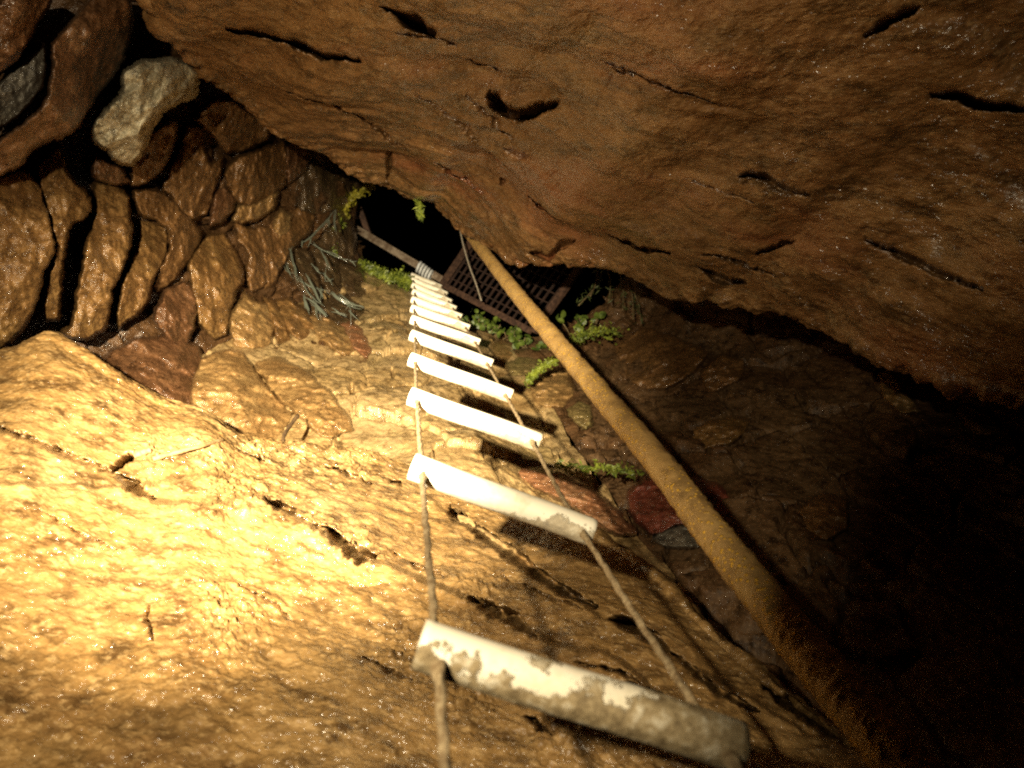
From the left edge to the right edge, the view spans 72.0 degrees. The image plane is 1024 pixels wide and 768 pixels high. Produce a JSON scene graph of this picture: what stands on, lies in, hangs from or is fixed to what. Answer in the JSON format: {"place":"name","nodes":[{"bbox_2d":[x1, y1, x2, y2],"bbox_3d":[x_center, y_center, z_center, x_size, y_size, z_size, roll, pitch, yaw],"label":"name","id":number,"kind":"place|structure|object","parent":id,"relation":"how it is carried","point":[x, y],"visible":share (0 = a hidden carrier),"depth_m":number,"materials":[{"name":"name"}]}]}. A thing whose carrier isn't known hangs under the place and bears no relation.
{"place":"outdoors","nodes":[
{"label":"outdoors","id":0,"kind":"place"},
{"bbox_2d":[0,0,382,358],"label":"earth wall","id":1,"kind":"structure","parent":0,"point":[78,146],"depth_m":3.58,"materials":[{"name":"brown soil"}]},
{"bbox_2d":[0,42,48,131],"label":"wall stone","id":2,"kind":"object","parent":1,"relation":"attached to","point":[23,84],"visible":1,"depth_m":2.33,"materials":[{"name":"grey stone"}]},
{"bbox_2d":[0,0,52,75],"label":"wall stone","id":3,"kind":"object","parent":1,"relation":"attached to","point":[20,20],"visible":1,"depth_m":2.14,"materials":[{"name":"brown stone"}]},
{"bbox_2d":[34,144,92,322],"bbox_3d":[-1.999,-0.651,3.169,0.486,0.871,0.791,0,-68,0],"label":"wall stone","id":4,"kind":"object","parent":1,"relation":"attached to","point":[68,200],"visible":0.96,"depth_m":2.87,"materials":[{"name":"brown stone"}]},
{"bbox_2d":[0,0,134,176],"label":"wall stone","id":5,"kind":"object","parent":1,"relation":"attached to","point":[90,43],"visible":1,"depth_m":2.39,"materials":[{"name":"brown stone"}]},
{"bbox_2d":[60,180,133,340],"bbox_3d":[-1.991,-0.601,3.480,0.473,1.097,0.764,0,-68,0],"label":"wall stone","id":6,"kind":"object","parent":1,"relation":"attached to","point":[107,245],"visible":0.99,"depth_m":3.15,"materials":[{"name":"brown stone"}]},
{"bbox_2d":[91,151,131,186],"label":"wall stone","id":7,"kind":"object","parent":1,"relation":"attached to","point":[104,170],"visible":0.96,"depth_m":3.23,"materials":[{"name":"brown stone"}]},
{"bbox_2d":[116,220,167,329],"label":"wall stone","id":8,"kind":"object","parent":1,"relation":"attached to","point":[137,281],"visible":0.96,"depth_m":3.50,"materials":[{"name":"brown stone"}]},
{"bbox_2d":[91,56,199,166],"bbox_3d":[-1.674,-1.234,3.230,0.753,1.515,0.507,0,-68,0],"label":"quartz boulder","id":9,"kind":"object","parent":1,"relation":"attached to","point":[130,116],"visible":0.98,"depth_m":2.65,"materials":[{"name":"beige stone"}]},
{"bbox_2d":[101,334,202,403],"bbox_3d":[-1.792,-0.121,3.671,0.557,1.164,0.334,34,-72,-13],"label":"wall stone","id":10,"kind":"object","parent":1,"relation":"attached to","point":[161,364],"visible":0.84,"depth_m":3.36,"materials":[{"name":"brown stone"}]},
{"bbox_2d":[128,118,178,187],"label":"wall stone","id":11,"kind":"object","parent":1,"relation":"attached to","point":[151,164],"visible":0.91,"depth_m":3.53,"materials":[{"name":"brown stone"}]},
{"bbox_2d":[132,188,201,292],"bbox_3d":[-1.926,-0.822,4.002,0.333,0.982,0.630,0,-68,0],"label":"wall stone","id":12,"kind":"object","parent":1,"relation":"attached to","point":[165,211],"visible":0.95,"depth_m":3.73,"materials":[{"name":"brown stone"}]},
{"bbox_2d":[152,280,196,342],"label":"wall stone","id":13,"kind":"object","parent":1,"relation":"attached to","point":[174,316],"visible":0.93,"depth_m":3.69,"materials":[{"name":"brown stone"}]},
{"bbox_2d":[161,123,223,221],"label":"wall stone","id":14,"kind":"object","parent":1,"relation":"attached to","point":[190,181],"visible":0.94,"depth_m":3.90,"materials":[{"name":"brown stone"}]},
{"bbox_2d":[186,231,245,340],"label":"wall stone","id":15,"kind":"object","parent":1,"relation":"attached to","point":[216,270],"visible":0.96,"depth_m":4.09,"materials":[{"name":"brown stone"}]},
{"bbox_2d":[208,186,236,229],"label":"wall stone","id":16,"kind":"object","parent":1,"relation":"attached to","point":[223,207],"visible":0.94,"depth_m":4.29,"materials":[{"name":"brown stone"}]},
{"bbox_2d":[193,97,270,154],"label":"wall stone","id":17,"kind":"object","parent":1,"relation":"attached to","point":[230,126],"visible":0.92,"depth_m":4.08,"materials":[{"name":"brown stone"}]},
{"bbox_2d":[228,291,273,349],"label":"wall stone","id":18,"kind":"object","parent":1,"relation":"attached to","point":[251,325],"visible":0.86,"depth_m":4.25,"materials":[{"name":"brown stone"}]},
{"bbox_2d":[233,223,273,292],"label":"wall stone","id":19,"kind":"object","parent":1,"relation":"attached to","point":[254,242],"visible":0.86,"depth_m":4.68,"materials":[{"name":"brown stone"}]},
{"bbox_2d":[223,139,287,204],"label":"wall stone","id":20,"kind":"object","parent":1,"relation":"attached to","point":[254,176],"visible":0.93,"depth_m":4.57,"materials":[{"name":"brown stone"}]},
{"bbox_2d":[231,190,279,224],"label":"wall stone","id":21,"kind":"object","parent":1,"relation":"attached to","point":[243,214],"visible":0.92,"depth_m":4.66,"materials":[{"name":"brown stone"}]},
{"bbox_2d":[262,294,290,345],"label":"wall stone","id":22,"kind":"object","parent":1,"relation":"attached to","point":[281,334],"visible":0.76,"depth_m":4.52,"materials":[{"name":"brown stone"}]},
{"bbox_2d":[272,208,293,238],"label":"wall stone","id":23,"kind":"object","parent":1,"relation":"attached to","point":[282,222],"visible":0.84,"depth_m":5.09,"materials":[{"name":"brown stone"}]},
{"bbox_2d":[264,207,316,288],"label":"wall stone","id":24,"kind":"object","parent":1,"relation":"attached to","point":[301,229],"visible":0.63,"depth_m":5.13,"materials":[{"name":"brown stone"}]},
{"bbox_2d":[275,296,312,339],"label":"wall stone","id":25,"kind":"object","parent":1,"relation":"attached to","point":[297,319],"visible":0.82,"depth_m":4.73,"materials":[{"name":"brown stone"}]},
{"bbox_2d":[285,141,313,184],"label":"wall stone","id":26,"kind":"object","parent":1,"relation":"attached to","point":[297,160],"visible":0.85,"depth_m":5.22,"materials":[{"name":"brown stone"}]},
{"bbox_2d":[285,246,323,299],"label":"wall stone","id":27,"kind":"object","parent":1,"relation":"attached to","point":[303,258],"visible":0.76,"depth_m":5.34,"materials":[{"name":"brown stone"}]},
{"bbox_2d":[284,210,363,319],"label":"wet roots","id":28,"kind":"object","parent":27,"relation":"hanging from","point":[340,299],"visible":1,"depth_m":5.03,"materials":[{"name":"grey plant"}]},
{"bbox_2d":[311,238,342,295],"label":"wall stone","id":29,"kind":"object","parent":1,"relation":"attached to","point":[334,272],"visible":0.77,"depth_m":5.75,"materials":[{"name":"brown stone"}]},
{"bbox_2d":[295,159,370,214],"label":"wall stone","id":30,"kind":"object","parent":1,"relation":"attached to","point":[318,177],"visible":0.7,"depth_m":5.91,"materials":[{"name":"brown stone"}]},
{"bbox_2d":[320,210,357,256],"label":"wall stone","id":31,"kind":"object","parent":1,"relation":"attached to","point":[345,238],"visible":0.77,"depth_m":6.26,"materials":[{"name":"brown stone"}]},
{"bbox_2d":[332,213,346,256],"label":"moss clump","id":32,"kind":"object","parent":1,"relation":"attached to","point":[342,227],"visible":0.2,"depth_m":6.21,"materials":[{"name":"green plant"}]},
{"bbox_2d":[339,255,365,296],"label":"wall stone","id":33,"kind":"object","parent":1,"relation":"attached to","point":[353,278],"visible":0.76,"depth_m":6.01,"materials":[{"name":"brown stone"}]},
{"bbox_2d":[343,182,375,218],"bbox_3d":[-1.476,-1.635,6.466,0.199,0.342,0.601,35,-72,-13],"label":"moss clump","id":34,"kind":"object","parent":1,"relation":"attached to","point":[356,194],"visible":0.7,"depth_m":6.49,"materials":[{"name":"green plant"}]},
{"bbox_2d":[354,206,451,283],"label":"steel beam","id":35,"kind":"structure","parent":1,"relation":"attached to","point":[365,232],"depth_m":7.23,"materials":[{"name":"metal"}]},
{"bbox_2d":[406,261,750,767],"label":"rope ladder","id":36,"kind":"object","parent":35,"relation":"hanging from","point":[691,728],"visible":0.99,"depth_m":0.72,"materials":[{"name":"white wood"}]},
{"bbox_2d":[0,331,869,767],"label":"rock slope","id":37,"kind":"structure","parent":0,"point":[234,599],"depth_m":1.56,"materials":[{"name":"brown stone"}]},
{"bbox_2d":[0,168,55,348],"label":"wall stone","id":38,"kind":"object","parent":37,"relation":"on","point":[27,247],"visible":0.95,"depth_m":2.60,"materials":[{"name":"brown stone"}]},
{"bbox_2d":[133,447,151,458],"bbox_3d":[-1.090,0.203,2.076,0.048,0.041,0.024,-10,-68,4],"label":"pipe fragment","id":39,"kind":"object","parent":37,"relation":"on","point":[140,453],"visible":1,"depth_m":2.07,"materials":[{"name":"white"}]},
{"bbox_2d":[152,438,224,461],"bbox_3d":[-0.988,0.186,2.173,0.130,0.250,0.049,26,-70,-10],"label":"stick","id":40,"kind":"object","parent":37,"relation":"on","point":[172,453],"visible":1,"depth_m":2.11,"materials":[{"name":"beige wood"}]},
{"bbox_2d":[281,414,299,441],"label":"twig","id":41,"kind":"object","parent":37,"relation":"on","point":[290,424],"visible":0.89,"depth_m":2.88,"materials":[{"name":"brown wood"}]},
{"bbox_2d":[202,264,694,604],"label":"shaft wall","id":42,"kind":"structure","parent":0,"point":[372,392],"depth_m":3.95,"materials":[{"name":"brown stone"}]},
{"bbox_2d":[190,348,291,438],"bbox_3d":[-1.428,0.012,3.705,0.686,1.318,0.313,19,-69,-7],"label":"wall stone","id":43,"kind":"object","parent":42,"relation":"attached to","point":[229,387],"visible":0.86,"depth_m":3.37,"materials":[{"name":"brown stone"}]},
{"bbox_2d":[254,356,353,438],"bbox_3d":[-1.177,0.012,3.878,0.808,1.302,0.247,9,-68,-4],"label":"wall stone","id":44,"kind":"object","parent":42,"relation":"attached to","point":[309,398],"visible":0.92,"depth_m":3.55,"materials":[{"name":"brown stone"}]},
{"bbox_2d":[310,314,354,356],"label":"wall stone","id":45,"kind":"object","parent":42,"relation":"attached to","point":[332,335],"visible":0.79,"depth_m":4.67,"materials":[{"name":"brown stone"}]},
{"bbox_2d":[302,293,364,323],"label":"wall stone","id":46,"kind":"object","parent":42,"relation":"attached to","point":[334,303],"visible":0.69,"depth_m":5.21,"materials":[{"name":"brown stone"}]},
{"bbox_2d":[341,320,371,358],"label":"wall stone","id":47,"kind":"object","parent":42,"relation":"attached to","point":[358,338],"visible":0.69,"depth_m":4.73,"materials":[{"name":"brown stone"}]},
{"bbox_2d":[358,256,414,290],"bbox_3d":[-1.172,-1.036,6.445,0.648,0.376,0.259,16,-69,-6],"label":"moss clump","id":48,"kind":"object","parent":42,"relation":"attached to","point":[406,280],"visible":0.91,"depth_m":6.40,"materials":[{"name":"green plant"}]},
{"bbox_2d":[448,355,453,366],"bbox_3d":[-0.366,-0.115,4.201,0.033,0.243,0.087,-25,-70,10],"label":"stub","id":49,"kind":"object","parent":42,"relation":"attached to","point":[450,360],"visible":0.45,"depth_m":4.22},
{"bbox_2d":[456,308,492,331],"bbox_3d":[-0.329,-0.566,6.019,0.328,0.234,0.199,34,-72,-13],"label":"leafy plant","id":50,"kind":"object","parent":42,"relation":"attached to","point":[478,325],"visible":0.89,"depth_m":6.00,"materials":[{"name":"green plant"}]},
{"bbox_2d":[490,338,512,362],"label":"wall stone","id":51,"kind":"object","parent":42,"relation":"attached to","point":[502,353],"visible":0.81,"depth_m":5.43,"materials":[{"name":"brown stone"}]},
{"bbox_2d":[519,466,637,536],"bbox_3d":[0.271,0.493,3.205,0.551,0.927,0.236,0,-68,0],"label":"wall stone","id":52,"kind":"object","parent":42,"relation":"attached to","point":[584,497],"visible":0.91,"depth_m":3.00,"materials":[{"name":"brown stone"}]},
{"bbox_2d":[551,458,644,481],"bbox_3d":[0.350,0.355,3.017,0.398,0.266,0.104,-18,-69,7],"label":"moss clump","id":53,"kind":"object","parent":52,"relation":"attached to","point":[616,469],"visible":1,"depth_m":2.99,"materials":[{"name":"green plant"}]},
{"bbox_2d":[355,184,645,545],"label":"sky","id":54,"kind":"structure","parent":0,"point":[391,217],"materials":[{"name":"black"}]},
{"bbox_2d":[136,0,1023,409],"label":"cave ceiling","id":55,"kind":"structure","parent":0,"point":[850,172],"depth_m":2.23,"materials":[{"name":"brown stone"}]},
{"bbox_2d":[413,199,424,220],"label":"hanging plant","id":56,"kind":"object","parent":55,"relation":"hanging from","point":[420,211],"visible":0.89,"depth_m":4.71,"materials":[{"name":"green plant"}]},
{"bbox_2d":[464,235,944,767],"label":"pole","id":57,"kind":"object","parent":55,"relation":"attached to","point":[864,719],"visible":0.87,"depth_m":1.28,"materials":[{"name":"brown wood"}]},
{"bbox_2d":[501,275,1023,767],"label":"shaft wall","id":58,"kind":"structure","parent":0,"point":[905,591],"depth_m":2.86,"materials":[{"name":"brown stone"}]},
{"bbox_2d":[487,316,521,339],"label":"leafy plant","id":59,"kind":"object","parent":58,"relation":"attached to","point":[495,329],"visible":0.82,"depth_m":5.90,"materials":[{"name":"green plant"}]},
{"bbox_2d":[439,240,584,333],"bbox_3d":[0.160,-1.270,6.285,0.865,1.218,1.836,33,-72,-12],"label":"iron grate","id":60,"kind":"object","parent":58,"relation":"attached to","point":[573,275],"visible":0.36,"depth_m":6.30,"materials":[{"name":"brown metal"}]},
{"bbox_2d":[459,230,481,300],"bbox_3d":[-0.402,-1.153,6.152,0.033,0.818,0.731,-21,-70,8],"label":"cord","id":61,"kind":"object","parent":60,"relation":"hanging from","point":[470,267],"visible":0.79,"depth_m":6.09,"materials":[{"name":"grey fabric"}]},
{"bbox_2d":[506,357,543,379],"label":"wall stone","id":62,"kind":"object","parent":58,"relation":"attached to","point":[521,366],"visible":0.59,"depth_m":5.07,"materials":[{"name":"brown stone"}]},
{"bbox_2d":[508,331,546,349],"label":"leafy plant","id":63,"kind":"object","parent":58,"relation":"attached to","point":[514,338],"visible":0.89,"depth_m":5.60,"materials":[{"name":"green plant"}]},
{"bbox_2d":[521,356,558,387],"bbox_3d":[0.181,-0.094,4.345,0.296,0.117,0.104,-32,-71,12],"label":"moss clump","id":64,"kind":"object","parent":58,"relation":"attached to","point":[530,378],"visible":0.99,"depth_m":4.34,"materials":[{"name":"green plant"}]},
{"bbox_2d":[530,366,575,407],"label":"wall stone","id":65,"kind":"object","parent":58,"relation":"attached to","point":[552,386],"visible":0.8,"depth_m":4.54,"materials":[{"name":"brown stone"}]},
{"bbox_2d":[566,401,594,429],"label":"wall stone","id":66,"kind":"object","parent":58,"relation":"attached to","point":[579,413],"visible":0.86,"depth_m":4.09,"materials":[{"name":"brown stone"}]},
{"bbox_2d":[556,310,605,335],"bbox_3d":[0.516,-0.413,5.295,0.381,0.206,0.267,0,-68,0],"label":"leafy plant","id":67,"kind":"object","parent":58,"relation":"attached to","point":[581,319],"visible":0.7,"depth_m":5.29,"materials":[{"name":"green plant"}]},
{"bbox_2d":[549,320,629,349],"bbox_3d":[0.538,-0.310,4.892,0.556,0.431,0.194,-29,-71,11],"label":"moss clump","id":68,"kind":"object","parent":58,"relation":"attached to","point":[595,331],"visible":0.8,"depth_m":4.96,"materials":[{"name":"green plant"}]},
{"bbox_2d":[576,268,645,326],"bbox_3d":[0.745,-0.661,5.085,0.517,0.390,0.316,16,-69,-6],"label":"fern","id":69,"kind":"object","parent":58,"relation":"attached to","point":[594,284],"visible":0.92,"depth_m":5.11,"materials":[{"name":"plant"}]},
{"bbox_2d":[613,327,709,390],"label":"wall stone","id":70,"kind":"object","parent":58,"relation":"attached to","point":[668,360],"visible":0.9,"depth_m":4.57,"materials":[{"name":"brown stone"}]},
{"bbox_2d":[652,525,700,549],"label":"wall stone","id":71,"kind":"object","parent":58,"relation":"attached to","point":[679,537],"visible":0.48,"depth_m":2.72,"materials":[{"name":"grey stone"}]},
{"bbox_2d":[626,475,730,535],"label":"wall stone","id":72,"kind":"object","parent":58,"relation":"attached to","point":[651,510],"visible":0.52,"depth_m":2.98,"materials":[{"name":"red stone"}]},
{"bbox_2d":[692,415,750,448],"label":"wall stone","id":73,"kind":"object","parent":58,"relation":"attached to","point":[727,431],"visible":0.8,"depth_m":3.60,"materials":[{"name":"brown stone"}]},
{"bbox_2d":[699,352,745,392],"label":"wall stone","id":74,"kind":"object","parent":58,"relation":"attached to","point":[720,371],"visible":0.93,"depth_m":4.21,"materials":[{"name":"brown stone"}]},
{"bbox_2d":[798,492,848,540],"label":"wall stone","id":75,"kind":"object","parent":58,"relation":"attached to","point":[825,516],"visible":0.91,"depth_m":2.73,"materials":[{"name":"brown stone"}]},
{"bbox_2d":[876,369,921,413],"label":"wall stone","id":76,"kind":"object","parent":58,"relation":"attached to","point":[897,397],"visible":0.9,"depth_m":3.51,"materials":[{"name":"brown stone"}]}
]}

